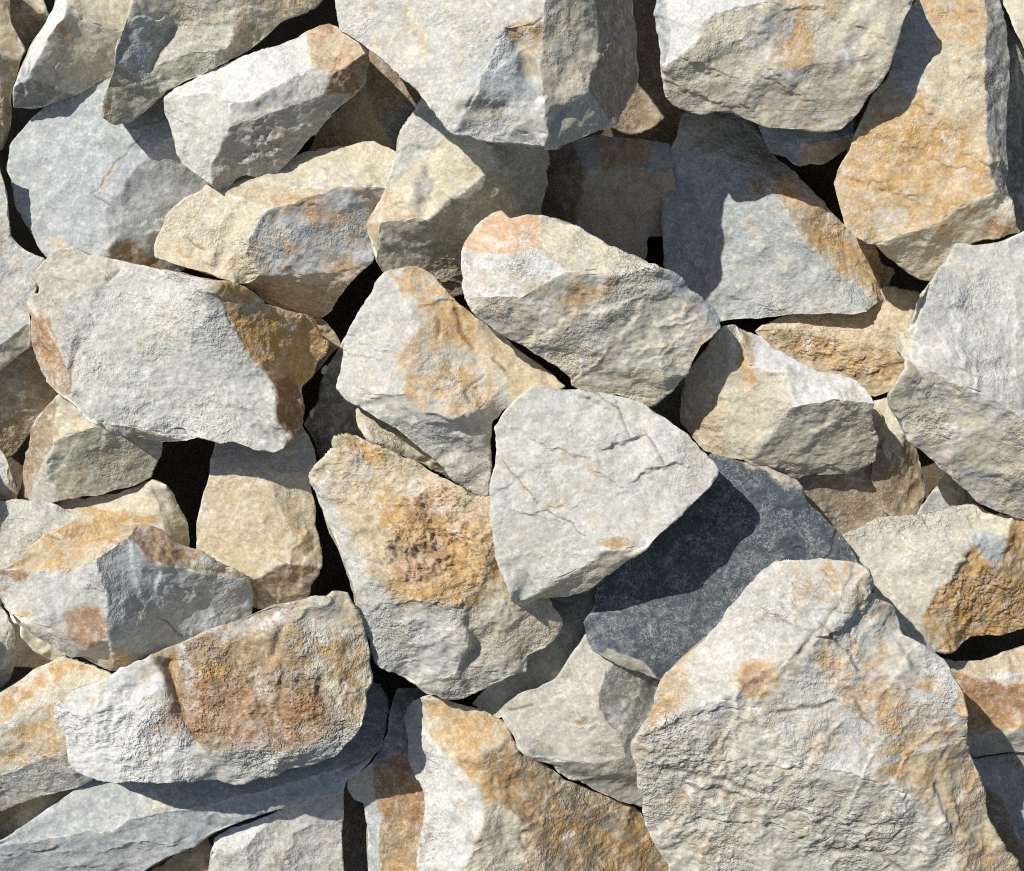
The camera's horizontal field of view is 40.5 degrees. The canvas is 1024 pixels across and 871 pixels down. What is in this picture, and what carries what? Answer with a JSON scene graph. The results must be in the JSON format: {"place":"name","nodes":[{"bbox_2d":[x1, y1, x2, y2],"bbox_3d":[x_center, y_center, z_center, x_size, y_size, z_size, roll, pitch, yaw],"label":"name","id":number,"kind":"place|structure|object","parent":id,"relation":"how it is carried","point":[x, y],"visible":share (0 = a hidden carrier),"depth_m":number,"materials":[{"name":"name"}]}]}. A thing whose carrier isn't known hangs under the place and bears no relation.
{"place":"outdoors","nodes":[
{"label":"outdoors","id":0,"kind":"place"},
{"bbox_2d":[0,0,1023,862],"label":"ground","id":1,"kind":"structure","parent":0,"point":[182,470],"depth_m":1.97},
{"bbox_2d":[0,606,16,688],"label":"rock","id":2,"kind":"object","parent":1,"relation":"on","point":[8,652],"visible":1,"depth_m":1.73,"materials":[{"name":"stone"}]},
{"bbox_2d":[0,499,78,567],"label":"rock","id":3,"kind":"object","parent":1,"relation":"on","point":[25,525],"visible":0.74,"depth_m":1.70,"materials":[{"name":"stone"}]},
{"bbox_2d":[0,450,17,500],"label":"stone","id":4,"kind":"object","parent":3,"relation":"on","point":[8,488],"visible":0.97,"depth_m":1.73,"materials":[{"name":"stone"}]},
{"bbox_2d":[0,656,111,810],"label":"stone slab","id":5,"kind":"object","parent":1,"relation":"on","point":[34,763],"depth_m":1.66,"materials":[{"name":"stone"}]},
{"bbox_2d":[20,626,65,659],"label":"stone","id":6,"kind":"object","parent":5,"relation":"on","point":[40,647],"visible":0.56,"depth_m":1.73,"materials":[{"name":"stone"}]},
{"bbox_2d":[7,77,207,271],"bbox_3d":[-0.530,-0.338,1.817,0.265,0.284,0.332,-33,61,-21],"label":"boulder","id":7,"kind":"object","parent":1,"relation":"on","point":[84,176],"visible":0.67,"depth_m":1.72,"materials":[{"name":"stone"}]},
{"bbox_2d":[0,0,25,150],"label":"rock","id":8,"kind":"object","parent":7,"relation":"on","point":[12,50],"visible":0.99,"depth_m":1.72,"materials":[{"name":"stone"}]},
{"bbox_2d":[10,0,49,50],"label":"rock","id":9,"kind":"object","parent":8,"relation":"on","point":[29,18],"visible":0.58,"depth_m":1.76,"materials":[{"name":"stone"}]},
{"bbox_2d":[13,0,129,108],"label":"rock","id":10,"kind":"object","parent":7,"relation":"on","point":[71,51],"visible":0.95,"depth_m":1.70,"materials":[{"name":"stone"}]},
{"bbox_2d":[101,0,322,124],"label":"boulder","id":11,"kind":"object","parent":7,"relation":"on","point":[162,47],"visible":1,"depth_m":1.64,"materials":[{"name":"stone"}]},
{"bbox_2d":[0,514,253,671],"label":"boulder","id":12,"kind":"object","parent":1,"relation":"on","point":[107,592],"visible":0.95,"depth_m":1.62,"materials":[{"name":"stone"}]},
{"bbox_2d":[53,480,189,546],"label":"rock","id":13,"kind":"object","parent":12,"relation":"on","point":[154,503],"visible":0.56,"depth_m":1.73,"materials":[{"name":"stone"}]},
{"bbox_2d":[17,394,162,502],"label":"rock","id":14,"kind":"object","parent":13,"relation":"on","point":[72,452],"visible":0.79,"depth_m":1.70,"materials":[{"name":"stone"}]},
{"bbox_2d":[0,346,57,458],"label":"rock","id":15,"kind":"object","parent":14,"relation":"on","point":[28,393],"visible":0.74,"depth_m":1.76,"materials":[{"name":"stone"}]},
{"bbox_2d":[0,170,44,370],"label":"boulder","id":16,"kind":"object","parent":15,"relation":"on","point":[19,265],"visible":0.93,"depth_m":1.69,"materials":[{"name":"stone"}]},
{"bbox_2d":[27,247,328,451],"bbox_3d":[-0.421,-0.099,1.686,0.391,0.310,0.277,11,56,7],"label":"boulder","id":17,"kind":"object","parent":1,"relation":"on","point":[124,348],"visible":1,"depth_m":1.60,"materials":[{"name":"stone"}]},
{"bbox_2d":[0,682,388,870],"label":"stone slab","id":18,"kind":"object","parent":1,"relation":"on","point":[94,825],"depth_m":1.69,"materials":[{"name":"stone"}]},
{"bbox_2d":[0,788,75,839],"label":"stone","id":19,"kind":"object","parent":18,"relation":"on","point":[14,818],"visible":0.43,"depth_m":1.76,"materials":[{"name":"stone"}]},
{"bbox_2d":[152,839,211,870],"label":"stone","id":20,"kind":"object","parent":18,"relation":"on","point":[197,858],"visible":0.76,"depth_m":1.76,"materials":[{"name":"stone"}]},
{"bbox_2d":[53,591,372,784],"bbox_3d":[-0.353,0.320,1.667,0.377,0.315,0.230,-12,56,-8],"label":"boulder","id":21,"kind":"object","parent":18,"relation":"on","point":[272,691],"visible":1,"depth_m":1.58,"materials":[{"name":"white weathered limestone"}]},
{"bbox_2d":[196,426,322,608],"bbox_3d":[-0.317,0.101,1.766,0.168,0.229,0.223,0,55,0],"label":"stone block","id":22,"kind":"object","parent":1,"relation":"on","point":[255,523],"depth_m":1.69,"materials":[{"name":"stone"}]},
{"bbox_2d":[154,141,395,317],"bbox_3d":[-0.294,-0.260,1.765,0.311,0.236,0.229,-11,56,-8],"label":"rock","id":23,"kind":"object","parent":1,"relation":"on","point":[292,235],"visible":0.97,"depth_m":1.67,"materials":[{"name":"stone"}]},
{"bbox_2d":[164,24,369,189],"bbox_3d":[-0.304,-0.412,1.721,0.261,0.194,0.207,-21,58,-14],"label":"stone block","id":24,"kind":"object","parent":23,"relation":"on","point":[270,110],"depth_m":1.64,"materials":[{"name":"stone"}]},
{"bbox_2d":[309,50,420,150],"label":"rock","id":25,"kind":"object","parent":23,"relation":"on","point":[380,106],"visible":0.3,"depth_m":1.75,"materials":[{"name":"stone"}]},
{"bbox_2d":[342,781,367,870],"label":"rock","id":26,"kind":"object","parent":1,"relation":"on","point":[354,845],"visible":0.11,"depth_m":1.84,"materials":[{"name":"stone"}]},
{"bbox_2d":[208,790,343,870],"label":"rock","id":27,"kind":"object","parent":26,"relation":"on","point":[306,836],"visible":0.98,"depth_m":1.73,"materials":[{"name":"stone"}]},
{"bbox_2d":[347,687,433,870],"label":"rock","id":28,"kind":"object","parent":26,"relation":"on","point":[384,787],"visible":0.65,"depth_m":1.73,"materials":[{"name":"stone"}]},
{"bbox_2d":[356,407,493,496],"bbox_3d":[-0.107,0.010,1.746,0.170,0.154,0.127,0,55,0],"label":"stone slab","id":29,"kind":"object","parent":1,"relation":"on","point":[374,430],"depth_m":1.68,"materials":[{"name":"stone"}]},
{"bbox_2d":[336,266,564,495],"bbox_3d":[-0.080,-0.064,1.685,0.292,0.274,0.219,29,60,19],"label":"rock","id":30,"kind":"object","parent":29,"relation":"on","point":[432,367],"visible":0.99,"depth_m":1.61,"materials":[{"name":"stone"}]},
{"bbox_2d":[366,97,549,296],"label":"rock","id":31,"kind":"object","parent":1,"relation":"on","point":[445,193],"visible":0.64,"depth_m":1.66,"materials":[{"name":"stone"}]},
{"bbox_2d":[335,0,638,149],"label":"boulder","id":32,"kind":"object","parent":31,"relation":"on","point":[551,74],"visible":1,"depth_m":1.49,"materials":[{"name":"stone"}]},
{"bbox_2d":[472,585,596,717],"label":"rock","id":33,"kind":"object","parent":1,"relation":"on","point":[546,664],"visible":0.38,"depth_m":1.70,"materials":[{"name":"stone"}]},
{"bbox_2d":[489,387,718,605],"bbox_3d":[0.106,0.073,1.643,0.263,0.288,0.277,0,55,0],"label":"stone slab","id":34,"kind":"object","parent":33,"relation":"on","point":[588,491],"depth_m":1.55,"materials":[{"name":"stone"}]},
{"bbox_2d":[404,695,667,870],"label":"rock","id":35,"kind":"object","parent":1,"relation":"on","point":[495,799],"visible":0.98,"depth_m":1.68,"materials":[{"name":"stone"}]},
{"bbox_2d":[308,433,562,699],"bbox_3d":[-0.096,0.153,1.709,0.236,0.339,0.346,-19,57,-13],"label":"boulder","id":36,"kind":"object","parent":35,"relation":"on","point":[443,615],"visible":0.99,"depth_m":1.60,"materials":[{"name":"stone"}]},
{"bbox_2d":[304,334,369,459],"bbox_3d":[-0.217,-0.043,1.793,0.112,0.162,0.168,-12,56,-8],"label":"stone slab","id":37,"kind":"object","parent":36,"relation":"on","point":[334,413],"depth_m":1.76,"materials":[{"name":"stone"}]},
{"bbox_2d":[310,407,314,417],"bbox_3d":[-0.249,-0.028,1.732,0.007,0.010,0.011,0,55,0],"label":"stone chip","id":38,"kind":"object","parent":37,"relation":"on","point":[312,412],"visible":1,"depth_m":1.73,"materials":[{"name":"stone"}]},
{"bbox_2d":[321,365,327,373],"bbox_3d":[-0.234,-0.082,1.731,0.008,0.008,0.010,0,55,0],"label":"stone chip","id":39,"kind":"object","parent":37,"relation":"on","point":[324,369],"visible":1,"depth_m":1.73,"materials":[{"name":"stone"}]},
{"bbox_2d":[313,317,340,373],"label":"stone","id":40,"kind":"object","parent":37,"relation":"on","point":[329,333],"visible":0.38,"depth_m":1.76,"materials":[{"name":"stone"}]},
{"bbox_2d":[499,634,659,806],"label":"rock","id":41,"kind":"object","parent":35,"relation":"on","point":[582,716],"visible":0.81,"depth_m":1.66,"materials":[{"name":"stone"}]},
{"bbox_2d":[461,210,720,406],"bbox_3d":[0.093,-0.155,1.638,0.311,0.255,0.221,12,56,8],"label":"rock","id":42,"kind":"object","parent":1,"relation":"on","point":[581,308],"visible":1,"depth_m":1.54,"materials":[{"name":"stone"}]},
{"bbox_2d":[541,135,675,259],"bbox_3d":[0.123,-0.310,1.845,0.191,0.209,0.210,0,55,0],"label":"stone block","id":43,"kind":"object","parent":1,"relation":"on","point":[611,190],"depth_m":1.78,"materials":[{"name":"stone"}]},
{"bbox_2d":[610,0,684,146],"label":"rock","id":44,"kind":"object","parent":1,"relation":"on","point":[650,112],"visible":0.29,"depth_m":1.89,"materials":[{"name":"stone"}]},
{"bbox_2d":[584,454,873,679],"bbox_3d":[0.261,0.199,1.719,0.371,0.313,0.275,-37,63,-23],"label":"stone slab","id":45,"kind":"object","parent":1,"relation":"on","point":[667,598],"depth_m":1.64,"materials":[{"name":"stone"}]},
{"bbox_2d":[661,111,894,321],"bbox_3d":[0.351,-0.297,1.859,0.322,0.288,0.342,0,55,0],"label":"boulder","id":46,"kind":"object","parent":1,"relation":"on","point":[753,227],"visible":0.93,"depth_m":1.77,"materials":[{"name":"stone"}]},
{"bbox_2d":[653,0,913,131],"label":"boulder","id":47,"kind":"object","parent":46,"relation":"on","point":[766,63],"visible":1,"depth_m":1.60,"materials":[{"name":"stone"}]},
{"bbox_2d":[758,110,854,165],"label":"stone","id":48,"kind":"object","parent":46,"relation":"on","point":[798,147],"visible":0.56,"depth_m":1.73,"materials":[{"name":"stone"}]},
{"bbox_2d":[680,325,878,477],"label":"rock","id":49,"kind":"object","parent":1,"relation":"on","point":[752,398],"visible":1,"depth_m":1.62,"materials":[{"name":"stone"}]},
{"bbox_2d":[649,378,708,455],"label":"stone","id":50,"kind":"object","parent":49,"relation":"on","point":[668,406],"visible":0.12,"depth_m":1.76,"materials":[{"name":"stone"}]},
{"bbox_2d":[631,558,1020,870],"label":"boulder","id":51,"kind":"object","parent":1,"relation":"on","point":[808,715],"visible":1,"depth_m":1.51,"materials":[{"name":"stone"}]},
{"bbox_2d":[755,286,919,396],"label":"rock","id":52,"kind":"object","parent":1,"relation":"on","point":[860,348],"visible":0.84,"depth_m":1.80,"materials":[{"name":"stone"}]},
{"bbox_2d":[796,463,889,534],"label":"rock","id":53,"kind":"object","parent":1,"relation":"on","point":[843,503],"visible":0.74,"depth_m":1.73,"materials":[{"name":"stone"}]},
{"bbox_2d":[871,398,924,515],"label":"stone","id":54,"kind":"object","parent":53,"relation":"on","point":[898,482],"visible":0.78,"depth_m":1.73,"materials":[{"name":"stone"}]},
{"bbox_2d":[882,436,891,461],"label":"stone","id":55,"kind":"object","parent":54,"relation":"on","point":[887,452],"visible":1,"depth_m":1.70,"materials":[{"name":"stone"}]},
{"bbox_2d":[834,0,1019,280],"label":"stone block","id":56,"kind":"object","parent":1,"relation":"on","point":[920,186],"depth_m":1.66,"materials":[{"name":"stone"}]},
{"bbox_2d":[842,503,1023,653],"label":"rock","id":57,"kind":"object","parent":1,"relation":"on","point":[949,580],"visible":0.86,"depth_m":1.66,"materials":[{"name":"stone"}]},
{"bbox_2d":[917,473,980,513],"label":"rock","id":58,"kind":"object","parent":57,"relation":"on","point":[947,491],"visible":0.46,"depth_m":1.73,"materials":[{"name":"stone"}]},
{"bbox_2d":[887,231,1023,519],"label":"boulder","id":59,"kind":"object","parent":57,"relation":"on","point":[955,397],"visible":1,"depth_m":1.57,"materials":[{"name":"stone"}]},
{"bbox_2d":[944,645,1023,758],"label":"rock","id":60,"kind":"object","parent":1,"relation":"on","point":[992,687],"visible":0.77,"depth_m":1.72,"materials":[{"name":"stone"}]},
{"bbox_2d":[972,752,1023,870],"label":"rock","id":61,"kind":"object","parent":1,"relation":"on","point":[1002,777],"visible":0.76,"depth_m":1.75,"materials":[{"name":"stone"}]},
{"bbox_2d":[1006,23,1023,234],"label":"rock","id":62,"kind":"object","parent":1,"relation":"on","point":[1015,141],"visible":0.53,"depth_m":1.75,"materials":[{"name":"stone"}]},
{"bbox_2d":[1001,0,1023,47],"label":"rock","id":63,"kind":"object","parent":62,"relation":"on","point":[1014,9],"visible":1,"depth_m":1.67,"materials":[{"name":"stone"}]},
{"bbox_2d":[873,408,881,427],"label":"stone","id":64,"kind":"object","parent":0,"point":[877,417],"visible":0.91,"depth_m":1.70,"materials":[{"name":"stone"}]}
]}

